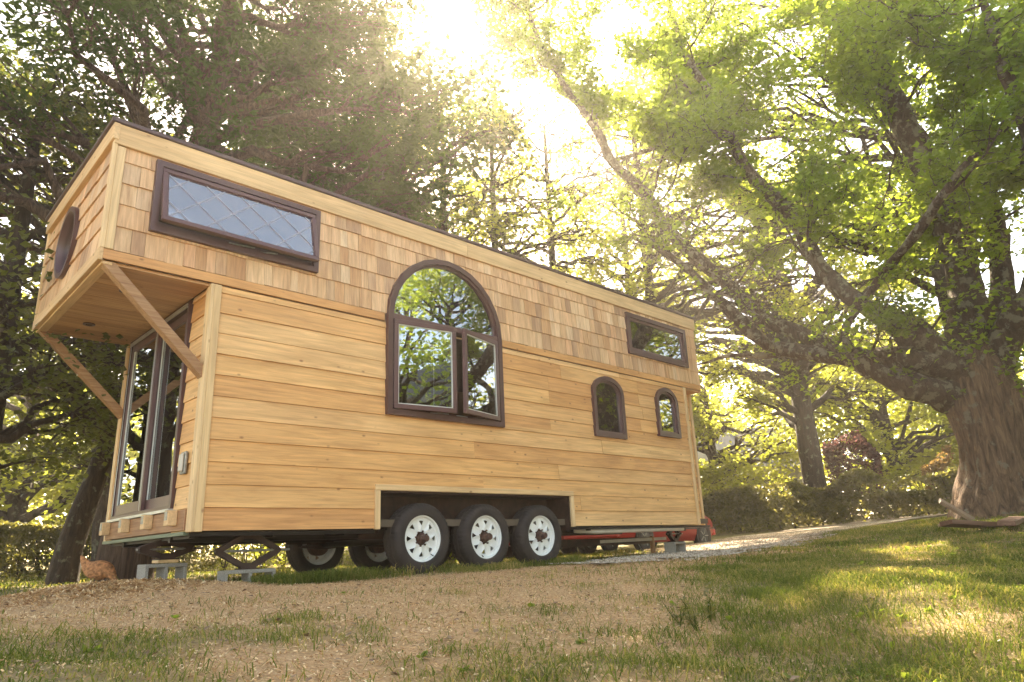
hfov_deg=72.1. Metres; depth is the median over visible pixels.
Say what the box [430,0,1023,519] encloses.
maple tree
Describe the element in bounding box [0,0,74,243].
cedar tree
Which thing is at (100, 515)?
broadleaf tree
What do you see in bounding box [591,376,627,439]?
window
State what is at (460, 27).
sky
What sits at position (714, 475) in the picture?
broadleaf tree
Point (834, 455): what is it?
shrub
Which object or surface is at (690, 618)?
weed plant
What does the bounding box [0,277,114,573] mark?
broadleaf tree
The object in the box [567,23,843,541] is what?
broadleaf tree
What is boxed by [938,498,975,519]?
board
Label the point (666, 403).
window
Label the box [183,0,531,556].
broadleaf tree
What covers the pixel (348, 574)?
grass
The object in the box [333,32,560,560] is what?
broadleaf tree
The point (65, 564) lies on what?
broadleaf tree
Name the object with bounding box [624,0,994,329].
broadleaf tree
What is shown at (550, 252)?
broadleaf tree
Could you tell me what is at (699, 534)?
frame
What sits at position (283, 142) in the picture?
cedar tree
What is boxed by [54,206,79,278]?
round window
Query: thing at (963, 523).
board
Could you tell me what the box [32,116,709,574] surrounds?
tiny house
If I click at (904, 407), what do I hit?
broadleaf tree
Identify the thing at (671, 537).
scissor jack
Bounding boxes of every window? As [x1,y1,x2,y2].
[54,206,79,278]
[148,159,320,273]
[385,259,504,427]
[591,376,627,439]
[624,312,688,367]
[654,388,681,438]
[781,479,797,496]
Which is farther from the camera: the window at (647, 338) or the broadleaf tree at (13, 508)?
the broadleaf tree at (13, 508)
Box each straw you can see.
[0,577,260,609]
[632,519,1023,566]
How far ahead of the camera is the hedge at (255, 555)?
16.85 m
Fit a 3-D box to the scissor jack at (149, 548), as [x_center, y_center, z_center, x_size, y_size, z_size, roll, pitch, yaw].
[-3.394,2.071,7.004,0.140,0.203,0.680,-14,-20,34]
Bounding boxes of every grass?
[0,525,866,613]
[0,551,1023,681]
[244,554,601,585]
[529,511,1023,600]
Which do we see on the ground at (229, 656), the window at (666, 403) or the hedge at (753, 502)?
the hedge at (753, 502)
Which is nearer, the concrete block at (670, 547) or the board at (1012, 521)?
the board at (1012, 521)
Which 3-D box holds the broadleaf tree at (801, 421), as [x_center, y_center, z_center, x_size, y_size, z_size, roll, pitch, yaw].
[10.753,-0.420,29.042,13.091,15.798,14.452,-6,-17,13]
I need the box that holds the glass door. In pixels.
[107,300,193,522]
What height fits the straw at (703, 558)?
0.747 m
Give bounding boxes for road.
[589,513,947,563]
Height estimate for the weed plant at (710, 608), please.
0.235 m
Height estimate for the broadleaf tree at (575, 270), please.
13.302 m
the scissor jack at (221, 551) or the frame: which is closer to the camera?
the scissor jack at (221, 551)
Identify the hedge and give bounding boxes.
[0,519,217,580]
[210,543,484,570]
[702,464,958,535]
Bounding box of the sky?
[0,0,1023,560]
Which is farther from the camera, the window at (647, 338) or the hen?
the window at (647, 338)
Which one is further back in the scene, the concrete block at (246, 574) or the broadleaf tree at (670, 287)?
the broadleaf tree at (670, 287)
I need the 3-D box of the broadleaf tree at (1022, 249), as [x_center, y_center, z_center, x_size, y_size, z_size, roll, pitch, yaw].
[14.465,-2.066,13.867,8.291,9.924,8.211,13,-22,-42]
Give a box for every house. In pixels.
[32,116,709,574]
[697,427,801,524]
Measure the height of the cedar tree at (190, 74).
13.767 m
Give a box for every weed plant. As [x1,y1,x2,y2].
[658,600,687,625]
[679,595,712,629]
[703,581,717,621]
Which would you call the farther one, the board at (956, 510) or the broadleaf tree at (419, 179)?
the broadleaf tree at (419, 179)
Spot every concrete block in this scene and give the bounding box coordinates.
[136,563,187,579]
[217,568,275,582]
[664,542,685,553]
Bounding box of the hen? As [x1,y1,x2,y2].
[80,555,117,581]
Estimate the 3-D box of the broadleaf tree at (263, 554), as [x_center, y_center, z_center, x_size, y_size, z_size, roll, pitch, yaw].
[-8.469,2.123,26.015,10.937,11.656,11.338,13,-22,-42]
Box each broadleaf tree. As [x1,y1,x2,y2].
[0,26,225,521]
[0,86,161,584]
[0,125,173,560]
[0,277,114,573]
[4,375,160,546]
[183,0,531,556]
[226,21,446,207]
[258,544,277,558]
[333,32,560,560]
[388,57,619,558]
[439,80,664,552]
[532,257,710,466]
[534,119,722,333]
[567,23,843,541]
[609,147,941,524]
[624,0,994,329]
[691,337,843,527]
[758,300,958,512]
[856,309,1023,483]
[1010,132,1023,273]
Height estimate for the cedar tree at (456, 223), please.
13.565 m
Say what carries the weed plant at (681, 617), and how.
on the ground at (229, 656)
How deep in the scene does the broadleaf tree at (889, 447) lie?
30.89 m
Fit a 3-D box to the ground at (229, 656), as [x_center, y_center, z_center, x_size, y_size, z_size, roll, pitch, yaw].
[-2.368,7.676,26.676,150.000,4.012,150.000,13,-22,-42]
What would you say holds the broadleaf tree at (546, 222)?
on the ground at (229, 656)
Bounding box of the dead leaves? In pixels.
[3,527,1023,681]
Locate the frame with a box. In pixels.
[564,515,715,554]
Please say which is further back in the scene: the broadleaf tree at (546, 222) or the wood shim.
the broadleaf tree at (546, 222)
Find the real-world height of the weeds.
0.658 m
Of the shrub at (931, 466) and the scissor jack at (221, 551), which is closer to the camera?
the scissor jack at (221, 551)
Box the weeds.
[82,527,1023,681]
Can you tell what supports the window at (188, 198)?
in the tiny house at (324, 376)
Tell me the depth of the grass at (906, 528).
7.56 m
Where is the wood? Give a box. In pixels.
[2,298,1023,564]
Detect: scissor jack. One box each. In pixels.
[135,538,203,559]
[214,535,289,569]
[666,531,682,541]
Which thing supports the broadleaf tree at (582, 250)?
on the ground at (229, 656)
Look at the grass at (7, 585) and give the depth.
12.54 m
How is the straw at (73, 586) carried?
on the ground at (229, 656)
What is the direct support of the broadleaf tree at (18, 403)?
on the ground at (229, 656)
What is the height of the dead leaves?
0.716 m
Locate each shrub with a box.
[820,430,887,516]
[919,444,955,508]
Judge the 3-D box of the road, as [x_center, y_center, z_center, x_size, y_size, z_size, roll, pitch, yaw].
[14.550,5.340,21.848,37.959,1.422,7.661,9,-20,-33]
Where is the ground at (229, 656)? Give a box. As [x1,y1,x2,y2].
[0,510,1023,681]
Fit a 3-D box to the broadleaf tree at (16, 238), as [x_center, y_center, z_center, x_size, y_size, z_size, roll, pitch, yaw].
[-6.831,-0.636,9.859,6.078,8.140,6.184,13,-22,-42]
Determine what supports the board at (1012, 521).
on the ground at (229, 656)
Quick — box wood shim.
[152,559,178,562]
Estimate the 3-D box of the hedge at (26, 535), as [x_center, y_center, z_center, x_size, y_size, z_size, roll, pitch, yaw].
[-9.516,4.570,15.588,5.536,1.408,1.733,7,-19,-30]
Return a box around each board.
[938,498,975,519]
[939,519,1005,528]
[997,516,1023,525]
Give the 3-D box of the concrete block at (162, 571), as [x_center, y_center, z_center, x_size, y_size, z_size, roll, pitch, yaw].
[-3.428,2.303,6.879,0.200,0.235,0.400,-17,-22,40]
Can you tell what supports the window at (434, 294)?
in the tiny house at (324, 376)
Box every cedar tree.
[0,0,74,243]
[0,0,475,581]
[221,0,453,559]
[348,97,475,235]
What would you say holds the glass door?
in the tiny house at (324, 376)

